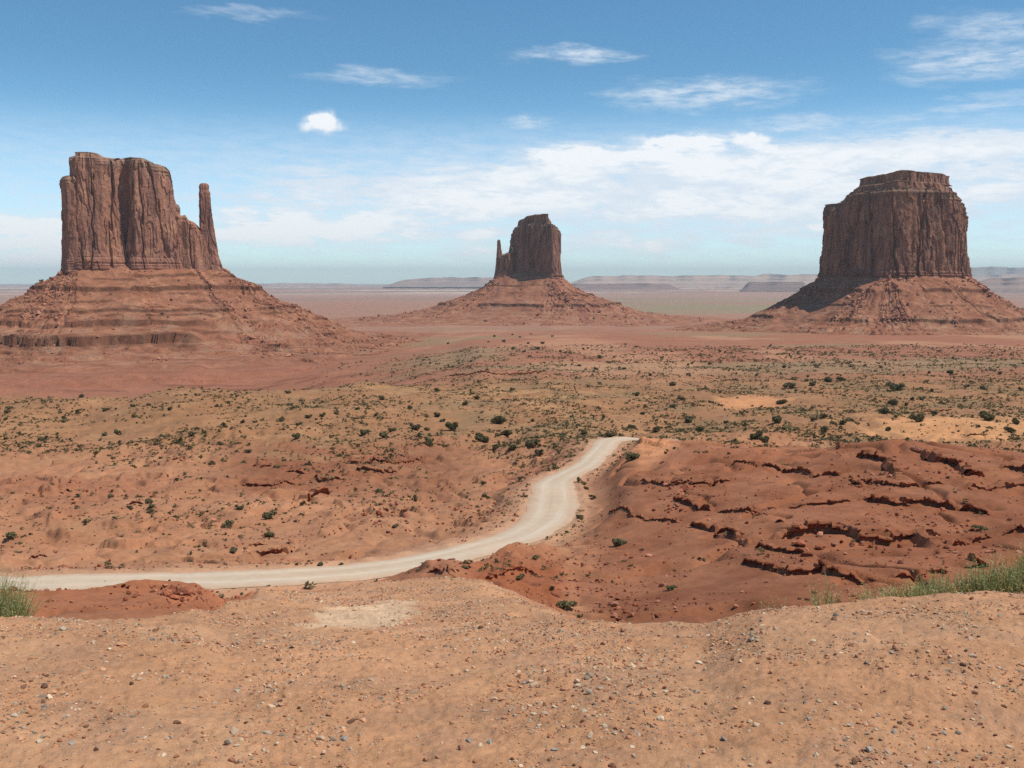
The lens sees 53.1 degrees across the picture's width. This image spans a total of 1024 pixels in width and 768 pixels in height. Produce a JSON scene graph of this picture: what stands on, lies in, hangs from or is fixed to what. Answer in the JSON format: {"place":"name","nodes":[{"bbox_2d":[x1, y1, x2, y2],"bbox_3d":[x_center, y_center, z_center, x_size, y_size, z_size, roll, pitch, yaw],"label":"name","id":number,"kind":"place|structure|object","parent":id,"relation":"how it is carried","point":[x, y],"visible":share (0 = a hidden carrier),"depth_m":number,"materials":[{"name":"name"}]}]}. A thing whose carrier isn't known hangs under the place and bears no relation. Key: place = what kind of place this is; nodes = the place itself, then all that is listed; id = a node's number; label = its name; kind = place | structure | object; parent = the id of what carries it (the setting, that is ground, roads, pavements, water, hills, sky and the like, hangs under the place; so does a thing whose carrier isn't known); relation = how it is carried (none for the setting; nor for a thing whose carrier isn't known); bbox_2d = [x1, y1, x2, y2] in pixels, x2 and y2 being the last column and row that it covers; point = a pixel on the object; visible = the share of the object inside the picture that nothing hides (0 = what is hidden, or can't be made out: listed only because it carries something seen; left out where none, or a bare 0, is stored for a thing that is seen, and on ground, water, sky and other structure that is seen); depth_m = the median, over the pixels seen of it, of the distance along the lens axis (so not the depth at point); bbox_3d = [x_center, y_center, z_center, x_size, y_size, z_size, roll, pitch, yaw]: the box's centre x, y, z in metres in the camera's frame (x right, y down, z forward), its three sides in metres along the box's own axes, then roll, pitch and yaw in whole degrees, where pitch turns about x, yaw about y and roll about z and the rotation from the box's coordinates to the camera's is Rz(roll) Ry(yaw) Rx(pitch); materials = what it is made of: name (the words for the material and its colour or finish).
{"place":"outdoors","nodes":[
{"label":"outdoors","id":0,"kind":"place"},
{"bbox_2d":[256,283,367,286],"bbox_3d":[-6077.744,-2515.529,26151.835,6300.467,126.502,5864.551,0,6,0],"label":"hills","id":1,"kind":"structure","parent":0,"point":[306,285],"depth_m":25493.55,"materials":[{"name":"stone"}]},
{"bbox_2d":[0,437,638,590],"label":"road","id":2,"kind":"structure","parent":0,"point":[552,504],"depth_m":120.28,"materials":[{"name":"soil"}]},
{"bbox_2d":[384,277,492,286],"bbox_3d":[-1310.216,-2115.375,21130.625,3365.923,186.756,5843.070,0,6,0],"label":"hills","id":3,"kind":"structure","parent":0,"point":[454,282],"depth_m":20224.18,"materials":[{"name":"stone"}]},
{"bbox_2d":[0,284,1023,767],"bbox_3d":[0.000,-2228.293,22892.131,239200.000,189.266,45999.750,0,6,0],"label":"ground","id":4,"kind":"structure","parent":0,"point":[702,582],"depth_m":113.10,"materials":[{"name":"soil"}]},
{"bbox_2d":[5,531,16,538],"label":"sage shrub","id":5,"kind":"object","parent":4,"relation":"on","point":[11,535],"visible":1,"depth_m":155.65,"materials":[{"name":"green plant"}]},
{"bbox_2d":[0,560,55,616],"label":"green bush","id":6,"kind":"object","parent":4,"relation":"on","point":[14,603],"visible":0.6,"depth_m":7.20,"materials":[{"name":"green plant"}]},
{"bbox_2d":[28,553,47,557],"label":"rock ledge","id":7,"kind":"object","parent":4,"relation":"on","point":[35,555],"visible":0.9,"depth_m":134.64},
{"bbox_2d":[58,473,86,491],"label":"rock ledge","id":8,"kind":"object","parent":4,"relation":"on","point":[69,486],"visible":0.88,"depth_m":198.91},
{"bbox_2d":[163,589,172,596],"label":"boulder","id":9,"kind":"object","parent":4,"relation":"on","point":[167,592],"visible":1,"depth_m":69.98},
{"bbox_2d":[173,589,180,594],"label":"boulder","id":10,"kind":"object","parent":4,"relation":"on","point":[176,592],"visible":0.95,"depth_m":70.59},
{"bbox_2d":[167,450,195,463],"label":"rock ledge","id":11,"kind":"object","parent":4,"relation":"on","point":[188,454],"visible":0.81,"depth_m":240.60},
{"bbox_2d":[183,588,192,595],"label":"boulder","id":12,"kind":"object","parent":4,"relation":"on","point":[190,591],"visible":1,"depth_m":71.01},
{"bbox_2d":[0,152,441,388],"bbox_3d":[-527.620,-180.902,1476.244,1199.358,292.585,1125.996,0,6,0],"label":"sandstone butte","id":13,"kind":"object","parent":4,"relation":"on","point":[143,286],"visible":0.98,"depth_m":1382.48,"materials":[{"name":"stone"}]},
{"bbox_2d":[221,520,233,526],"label":"sage shrub","id":14,"kind":"object","parent":4,"relation":"on","point":[227,523],"visible":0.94,"depth_m":164.37,"materials":[{"name":"green plant"}]},
{"bbox_2d":[230,546,237,551],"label":"sage shrub","id":15,"kind":"object","parent":4,"relation":"on","point":[233,549],"visible":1,"depth_m":140.04,"materials":[{"name":"green plant"}]},
{"bbox_2d":[253,463,273,466],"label":"rock ledge","id":16,"kind":"object","parent":4,"relation":"on","point":[264,465],"visible":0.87,"depth_m":231.52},
{"bbox_2d":[237,537,298,563],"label":"rock ledge","id":17,"kind":"object","parent":4,"relation":"on","point":[256,555],"visible":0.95,"depth_m":132.70,"materials":[{"name":"stone"}]},
{"bbox_2d":[241,479,294,485],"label":"rock ledge","id":18,"kind":"object","parent":4,"relation":"on","point":[257,483],"visible":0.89,"depth_m":205.56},
{"bbox_2d":[264,531,274,536],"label":"sage shrub","id":19,"kind":"object","parent":4,"relation":"on","point":[268,533],"visible":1,"depth_m":152.05,"materials":[{"name":"green plant"}]},
{"bbox_2d":[262,510,277,518],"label":"sage shrub","id":20,"kind":"object","parent":4,"relation":"on","point":[268,515],"visible":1,"depth_m":167.82,"materials":[{"name":"green plant"}]},
{"bbox_2d":[285,468,306,473],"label":"rock ledge","id":21,"kind":"object","parent":4,"relation":"on","point":[299,470],"visible":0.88,"depth_m":223.81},
{"bbox_2d":[291,433,300,438],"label":"juniper","id":22,"kind":"object","parent":4,"relation":"on","point":[296,435],"visible":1,"depth_m":284.48,"materials":[{"name":"green plant"}]},
{"bbox_2d":[292,486,329,501],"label":"rock ledge","id":23,"kind":"object","parent":4,"relation":"on","point":[304,496],"visible":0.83,"depth_m":191.20,"materials":[{"name":"stone"}]},
{"bbox_2d":[314,473,343,480],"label":"rock ledge","id":24,"kind":"object","parent":4,"relation":"on","point":[324,478],"visible":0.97,"depth_m":211.85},
{"bbox_2d":[360,429,370,434],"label":"juniper","id":25,"kind":"object","parent":4,"relation":"on","point":[363,432],"visible":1,"depth_m":298.01,"materials":[{"name":"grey plant"}]},
{"bbox_2d":[355,465,396,472],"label":"rock ledge","id":26,"kind":"object","parent":4,"relation":"on","point":[370,468],"visible":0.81,"depth_m":230.62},
{"bbox_2d":[379,431,387,437],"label":"juniper","id":27,"kind":"object","parent":4,"relation":"on","point":[383,434],"visible":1,"depth_m":286.30,"materials":[{"name":"green plant"}]},
{"bbox_2d":[348,456,422,462],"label":"rock ledge","id":28,"kind":"object","parent":4,"relation":"on","point":[388,460],"visible":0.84,"depth_m":241.93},
{"bbox_2d":[410,423,420,429],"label":"juniper","id":29,"kind":"object","parent":4,"relation":"on","point":[416,427],"visible":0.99,"depth_m":314.04,"materials":[{"name":"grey plant"}]},
{"bbox_2d":[426,564,456,577],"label":"rock ledge","id":30,"kind":"object","parent":4,"relation":"on","point":[441,568],"visible":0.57,"depth_m":86.58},
{"bbox_2d":[445,421,458,430],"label":"juniper","id":31,"kind":"object","parent":4,"relation":"on","point":[451,426],"visible":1,"depth_m":321.43,"materials":[{"name":"green plant"}]},
{"bbox_2d":[474,432,488,442],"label":"juniper","id":32,"kind":"object","parent":4,"relation":"on","point":[479,436],"visible":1,"depth_m":291.15,"materials":[{"name":"green plant"}]},
{"bbox_2d":[449,370,542,375],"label":"rock ledge","id":33,"kind":"object","parent":4,"relation":"on","point":[494,373],"visible":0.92,"depth_m":685.60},
{"bbox_2d":[490,415,506,423],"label":"juniper","id":34,"kind":"object","parent":4,"relation":"on","point":[500,419],"visible":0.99,"depth_m":339.49,"materials":[{"name":"green plant"}]},
{"bbox_2d":[500,430,512,435],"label":"juniper","id":35,"kind":"object","parent":4,"relation":"on","point":[506,432],"visible":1,"depth_m":310.60,"materials":[{"name":"green plant"}]},
{"bbox_2d":[477,564,537,579],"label":"rock ledge","id":36,"kind":"object","parent":4,"relation":"on","point":[492,574],"visible":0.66,"depth_m":94.95,"materials":[{"name":"stone"}]},
{"bbox_2d":[0,576,1023,767],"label":"gravel","id":37,"kind":"structure","parent":4,"relation":"on","point":[543,714],"depth_m":4.95,"materials":[{"name":"gravel"}]},
{"bbox_2d":[0,343,1023,598],"bbox_3d":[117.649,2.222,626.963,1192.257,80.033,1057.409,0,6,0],"label":"desert scrub","id":38,"kind":"object","parent":4,"relation":"on","point":[612,429],"visible":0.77,"depth_m":363.86,"materials":[{"name":"green plant"}]},
{"bbox_2d":[0,421,1023,622],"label":"rubble","id":39,"kind":"object","parent":4,"relation":"on","point":[614,614],"visible":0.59,"depth_m":114.85,"materials":[{"name":"stone"}]},
{"bbox_2d":[508,444,516,449],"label":"juniper","id":40,"kind":"object","parent":4,"relation":"on","point":[513,447],"visible":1,"depth_m":254.90,"materials":[{"name":"green plant"}]},
{"bbox_2d":[516,574,524,579],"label":"sage shrub","id":41,"kind":"object","parent":4,"relation":"on","point":[520,576],"visible":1,"depth_m":92.94,"materials":[{"name":"green plant"}]},
{"bbox_2d":[525,440,537,447],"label":"juniper","id":42,"kind":"object","parent":4,"relation":"on","point":[531,443],"visible":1,"depth_m":255.54,"materials":[{"name":"green plant"}]},
{"bbox_2d":[329,214,736,327],"bbox_3d":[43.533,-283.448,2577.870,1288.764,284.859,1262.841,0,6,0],"label":"sandstone butte","id":43,"kind":"object","parent":4,"relation":"on","point":[529,284],"visible":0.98,"depth_m":2466.69,"materials":[{"name":"stone"}]},
{"bbox_2d":[534,449,543,454],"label":"juniper","id":44,"kind":"object","parent":4,"relation":"on","point":[536,451],"visible":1,"depth_m":244.68,"materials":[{"name":"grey plant"}]},
{"bbox_2d":[556,600,576,608],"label":"sage shrub","id":45,"kind":"object","parent":4,"relation":"on","point":[566,604],"visible":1,"depth_m":81.89,"materials":[{"name":"green plant"}]},
{"bbox_2d":[605,432,615,437],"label":"juniper","id":46,"kind":"object","parent":4,"relation":"on","point":[609,434],"visible":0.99,"depth_m":257.09,"materials":[{"name":"green plant"}]},
{"bbox_2d":[608,601,619,606],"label":"boulder","id":47,"kind":"object","parent":4,"relation":"on","point":[613,603],"visible":0.9,"depth_m":83.15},
{"bbox_2d":[612,538,626,546],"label":"sage shrub","id":48,"kind":"object","parent":4,"relation":"on","point":[617,542],"visible":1,"depth_m":121.73,"materials":[{"name":"green plant"}]},
{"bbox_2d":[624,452,639,459],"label":"sage shrub","id":49,"kind":"object","parent":4,"relation":"on","point":[630,455],"visible":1,"depth_m":188.46,"materials":[{"name":"green plant"}]},
{"bbox_2d":[609,504,679,522],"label":"rock ledge","id":50,"kind":"object","parent":4,"relation":"on","point":[629,508],"visible":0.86,"depth_m":139.47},
{"bbox_2d":[653,426,659,432],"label":"juniper","id":51,"kind":"object","parent":4,"relation":"on","point":[656,429],"visible":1,"depth_m":335.27,"materials":[{"name":"green plant"}]},
{"bbox_2d":[654,613,661,617],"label":"boulder","id":52,"kind":"object","parent":4,"relation":"on","point":[656,615],"visible":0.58,"depth_m":73.88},
{"bbox_2d":[657,715,663,720],"bbox_3d":[0.596,1.342,4.114,0.027,0.022,0.031,20,-7,7],"label":"stone","id":53,"kind":"object","parent":4,"relation":"on","point":[660,717],"visible":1,"depth_m":4.11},
{"bbox_2d":[666,585,674,590],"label":"sage shrub","id":54,"kind":"object","parent":4,"relation":"on","point":[670,588],"visible":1,"depth_m":88.57,"materials":[{"name":"green plant"}]},
{"bbox_2d":[640,478,730,486],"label":"rock ledge","id":55,"kind":"object","parent":4,"relation":"on","point":[660,481],"visible":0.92,"depth_m":159.32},
{"bbox_2d":[680,484,691,490],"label":"boulder","id":56,"kind":"object","parent":4,"relation":"on","point":[685,487],"visible":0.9,"depth_m":156.42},
{"bbox_2d":[685,416,692,422],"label":"juniper","id":57,"kind":"object","parent":4,"relation":"on","point":[689,419],"visible":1,"depth_m":357.01,"materials":[{"name":"green plant"}]},
{"bbox_2d":[673,495,714,510],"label":"rock ledge","id":58,"kind":"object","parent":4,"relation":"on","point":[709,506],"visible":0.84,"depth_m":140.65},
{"bbox_2d":[695,426,703,431],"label":"juniper","id":59,"kind":"object","parent":4,"relation":"on","point":[698,428],"visible":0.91,"depth_m":317.44,"materials":[{"name":"green plant"}]},
{"bbox_2d":[689,521,752,546],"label":"rock ledge","id":60,"kind":"object","parent":4,"relation":"on","point":[745,541],"visible":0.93,"depth_m":115.60,"materials":[{"name":"stone"}]},
{"bbox_2d":[750,430,762,438],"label":"juniper","id":61,"kind":"object","parent":4,"relation":"on","point":[756,435],"visible":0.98,"depth_m":276.91,"materials":[{"name":"green plant"}]},
{"bbox_2d":[758,435,768,442],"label":"juniper","id":62,"kind":"object","parent":4,"relation":"on","point":[764,438],"visible":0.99,"depth_m":272.47,"materials":[{"name":"green plant"}]},
{"bbox_2d":[759,596,786,608],"bbox_3d":[1.880,1.621,7.350,0.236,0.176,0.201,3,6,23],"label":"green weed","id":63,"kind":"object","parent":4,"relation":"on","point":[772,599],"visible":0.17,"depth_m":7.41,"materials":[{"name":"green plant"}]},
{"bbox_2d":[772,415,781,422],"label":"juniper","id":64,"kind":"object","parent":4,"relation":"on","point":[777,419],"visible":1,"depth_m":321.90,"materials":[{"name":"green plant"}]},
{"bbox_2d":[756,541,807,552],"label":"rock ledge","id":65,"kind":"object","parent":4,"relation":"on","point":[771,546],"visible":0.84,"depth_m":101.55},
{"bbox_2d":[776,399,787,403],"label":"juniper","id":66,"kind":"object","parent":4,"relation":"on","point":[782,401],"visible":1,"depth_m":420.23,"materials":[{"name":"green plant"}]},
{"bbox_2d":[718,498,849,512],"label":"rock ledge","id":67,"kind":"object","parent":4,"relation":"on","point":[789,507],"visible":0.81,"depth_m":130.54,"materials":[{"name":"stone"}]},
{"bbox_2d":[731,459,841,476],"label":"rock ledge","id":68,"kind":"object","parent":4,"relation":"on","point":[829,472],"visible":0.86,"depth_m":161.62,"materials":[{"name":"stone"}]},
{"bbox_2d":[783,382,795,387],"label":"juniper","id":69,"kind":"object","parent":4,"relation":"on","point":[789,385],"visible":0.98,"depth_m":533.00,"materials":[{"name":"green plant"}]},
{"bbox_2d":[791,539,806,545],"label":"boulder","id":70,"kind":"object","parent":4,"relation":"on","point":[801,542],"visible":1,"depth_m":105.02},
{"bbox_2d":[800,552,812,556],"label":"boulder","id":71,"kind":"object","parent":4,"relation":"on","point":[806,554],"visible":0.99,"depth_m":97.63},
{"bbox_2d":[742,557,879,582],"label":"rock ledge","id":72,"kind":"object","parent":4,"relation":"on","point":[831,567],"visible":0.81,"depth_m":89.19,"materials":[{"name":"stone"}]},
{"bbox_2d":[803,573,848,605],"bbox_3d":[2.249,1.507,7.381,0.334,0.359,0.333,4,7,32],"label":"green weed","id":73,"kind":"object","parent":4,"relation":"on","point":[826,597],"visible":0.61,"depth_m":7.40,"materials":[{"name":"green plant"}]},
{"bbox_2d":[824,376,831,381],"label":"juniper","id":74,"kind":"object","parent":4,"relation":"on","point":[828,379],"visible":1,"depth_m":574.30,"materials":[{"name":"green plant"}]},
{"bbox_2d":[831,441,843,449],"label":"rock ledge","id":75,"kind":"object","parent":4,"relation":"on","point":[840,445],"visible":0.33,"depth_m":177.64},
{"bbox_2d":[661,170,1023,335],"bbox_3d":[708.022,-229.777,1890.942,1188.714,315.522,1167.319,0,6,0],"label":"sandstone butte","id":76,"kind":"object","parent":4,"relation":"on","point":[894,259],"visible":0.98,"depth_m":1784.11,"materials":[{"name":"stone"}]},
{"bbox_2d":[768,519,944,547],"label":"rock ledge","id":77,"kind":"object","parent":4,"relation":"on","point":[921,537],"visible":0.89,"depth_m":106.70,"materials":[{"name":"stone"}]},
{"bbox_2d":[851,481,865,485],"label":"rock ledge","id":78,"kind":"object","parent":4,"relation":"on","point":[860,483],"visible":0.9,"depth_m":141.60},
{"bbox_2d":[851,578,898,600],"bbox_3d":[2.634,1.545,7.491,0.292,0.276,0.343,5,8,42],"label":"green weed","id":79,"kind":"object","parent":4,"relation":"on","point":[864,596],"visible":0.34,"depth_m":7.51,"materials":[{"name":"green plant"}]},
{"bbox_2d":[855,449,903,479],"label":"rock ledge","id":80,"kind":"object","parent":4,"relation":"on","point":[892,466],"visible":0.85,"depth_m":153.65,"materials":[{"name":"stone"}]},
{"bbox_2d":[878,407,889,413],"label":"juniper","id":81,"kind":"object","parent":4,"relation":"on","point":[885,410],"visible":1,"depth_m":359.45,"materials":[{"name":"green plant"}]},
{"bbox_2d":[887,399,897,404],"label":"juniper","id":82,"kind":"object","parent":4,"relation":"on","point":[893,401],"visible":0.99,"depth_m":418.23,"materials":[{"name":"green plant"}]},
{"bbox_2d":[849,477,944,487],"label":"rock ledge","id":83,"kind":"object","parent":4,"relation":"on","point":[901,482],"visible":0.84,"depth_m":140.09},
{"bbox_2d":[889,382,904,390],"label":"juniper","id":84,"kind":"object","parent":4,"relation":"on","point":[893,386],"visible":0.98,"depth_m":486.96,"materials":[{"name":"green plant"}]},
{"bbox_2d":[908,446,922,451],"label":"boulder","id":85,"kind":"object","parent":4,"relation":"on","point":[917,449],"visible":0.98,"depth_m":167.30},
{"bbox_2d":[908,413,924,421],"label":"juniper","id":86,"kind":"object","parent":4,"relation":"on","point":[917,418],"visible":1,"depth_m":336.79,"materials":[{"name":"green plant"}]},
{"bbox_2d":[887,566,948,585],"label":"rock ledge","id":87,"kind":"object","parent":4,"relation":"on","point":[903,573],"visible":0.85,"depth_m":83.81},
{"bbox_2d":[826,536,1023,602],"bbox_3d":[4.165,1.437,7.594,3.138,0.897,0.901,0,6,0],"label":"weeds","id":88,"kind":"object","parent":4,"relation":"on","point":[988,585],"visible":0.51,"depth_m":7.47,"materials":[{"name":"green plant"}]},
{"bbox_2d":[862,493,997,515],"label":"rock ledge","id":89,"kind":"object","parent":4,"relation":"on","point":[967,506],"visible":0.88,"depth_m":126.85,"materials":[{"name":"stone"}]},
{"bbox_2d":[915,409,951,412],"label":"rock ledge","id":90,"kind":"object","parent":4,"relation":"on","point":[934,410],"visible":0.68,"depth_m":383.61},
{"bbox_2d":[920,448,984,476],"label":"rock ledge","id":91,"kind":"object","parent":4,"relation":"on","point":[962,466],"visible":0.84,"depth_m":155.25,"materials":[{"name":"stone"}]},
{"bbox_2d":[945,534,991,545],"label":"rock ledge","id":92,"kind":"object","parent":4,"relation":"on","point":[953,542],"visible":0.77,"depth_m":102.45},
{"bbox_2d":[952,553,992,567],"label":"rock ledge","id":93,"kind":"object","parent":4,"relation":"on","point":[970,558],"visible":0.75,"depth_m":88.90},
{"bbox_2d":[970,524,988,530],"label":"sage shrub","id":94,"kind":"object","parent":4,"relation":"on","point":[980,527],"visible":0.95,"depth_m":113.23,"materials":[{"name":"green plant"}]},
{"bbox_2d":[979,411,994,420],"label":"juniper","id":95,"kind":"object","parent":4,"relation":"on","point":[984,415],"visible":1,"depth_m":356.92,"materials":[{"name":"green plant"}]},
{"bbox_2d":[962,481,1023,490],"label":"rock ledge","id":96,"kind":"object","parent":4,"relation":"on","point":[989,487],"visible":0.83,"depth_m":138.13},
{"bbox_2d":[1003,426,1015,432],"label":"juniper","id":97,"kind":"object","parent":4,"relation":"on","point":[1009,429],"visible":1,"depth_m":314.43,"materials":[{"name":"green plant"}]},
{"bbox_2d":[999,463,1023,469],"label":"rock ledge","id":98,"kind":"object","parent":4,"relation":"on","point":[1002,465],"visible":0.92,"depth_m":154.55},
{"bbox_2d":[1001,524,1023,535],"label":"rock ledge","id":99,"kind":"object","parent":4,"relation":"on","point":[1020,526],"visible":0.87,"depth_m":108.72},
{"bbox_2d":[1012,417,1019,423],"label":"juniper","id":100,"kind":"object","parent":4,"relation":"on","point":[1015,420],"visible":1,"depth_m":340.95,"materials":[{"name":"green plant"}]},
{"bbox_2d":[0,0,1023,283],"label":"sky","id":101,"kind":"structure","parent":0,"point":[331,141],"materials":[{"name":"blue"}]},
{"bbox_2d":[572,283,682,290],"bbox_3d":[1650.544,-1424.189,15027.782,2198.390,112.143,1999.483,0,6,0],"label":"hills","id":102,"kind":"structure","parent":0,"point":[629,287],"depth_m":14739.63,"materials":[{"name":"stone"}]},
{"bbox_2d":[570,275,816,287],"bbox_3d":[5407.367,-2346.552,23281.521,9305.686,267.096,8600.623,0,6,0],"label":"hills","id":103,"kind":"structure","parent":0,"point":[712,281],"depth_m":22200.75,"materials":[{"name":"stone"}]},
{"bbox_2d":[740,282,805,290],"bbox_3d":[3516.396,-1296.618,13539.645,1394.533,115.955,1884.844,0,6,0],"label":"hills","id":104,"kind":"structure","parent":0,"point":[772,286],"depth_m":13249.30,"materials":[{"name":"stone"}]},
{"bbox_2d":[757,274,1023,281],"bbox_3d":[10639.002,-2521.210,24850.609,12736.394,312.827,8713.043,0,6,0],"label":"hills","id":105,"kind":"structure","parent":0,"point":[978,278],"depth_m":24146.77,"materials":[{"name":"stone"}]},
{"bbox_2d":[971,267,1023,274],"bbox_3d":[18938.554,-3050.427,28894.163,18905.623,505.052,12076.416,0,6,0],"label":"hills","id":106,"kind":"structure","parent":0,"point":[989,270],"depth_m":27759.25,"materials":[{"name":"stone"}]},
{"bbox_2d":[980,277,1023,292],"bbox_3d":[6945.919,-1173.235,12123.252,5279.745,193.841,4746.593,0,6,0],"label":"hills","id":107,"kind":"structure","parent":0,"point":[1006,285],"depth_m":11585.33,"materials":[{"name":"stone"}]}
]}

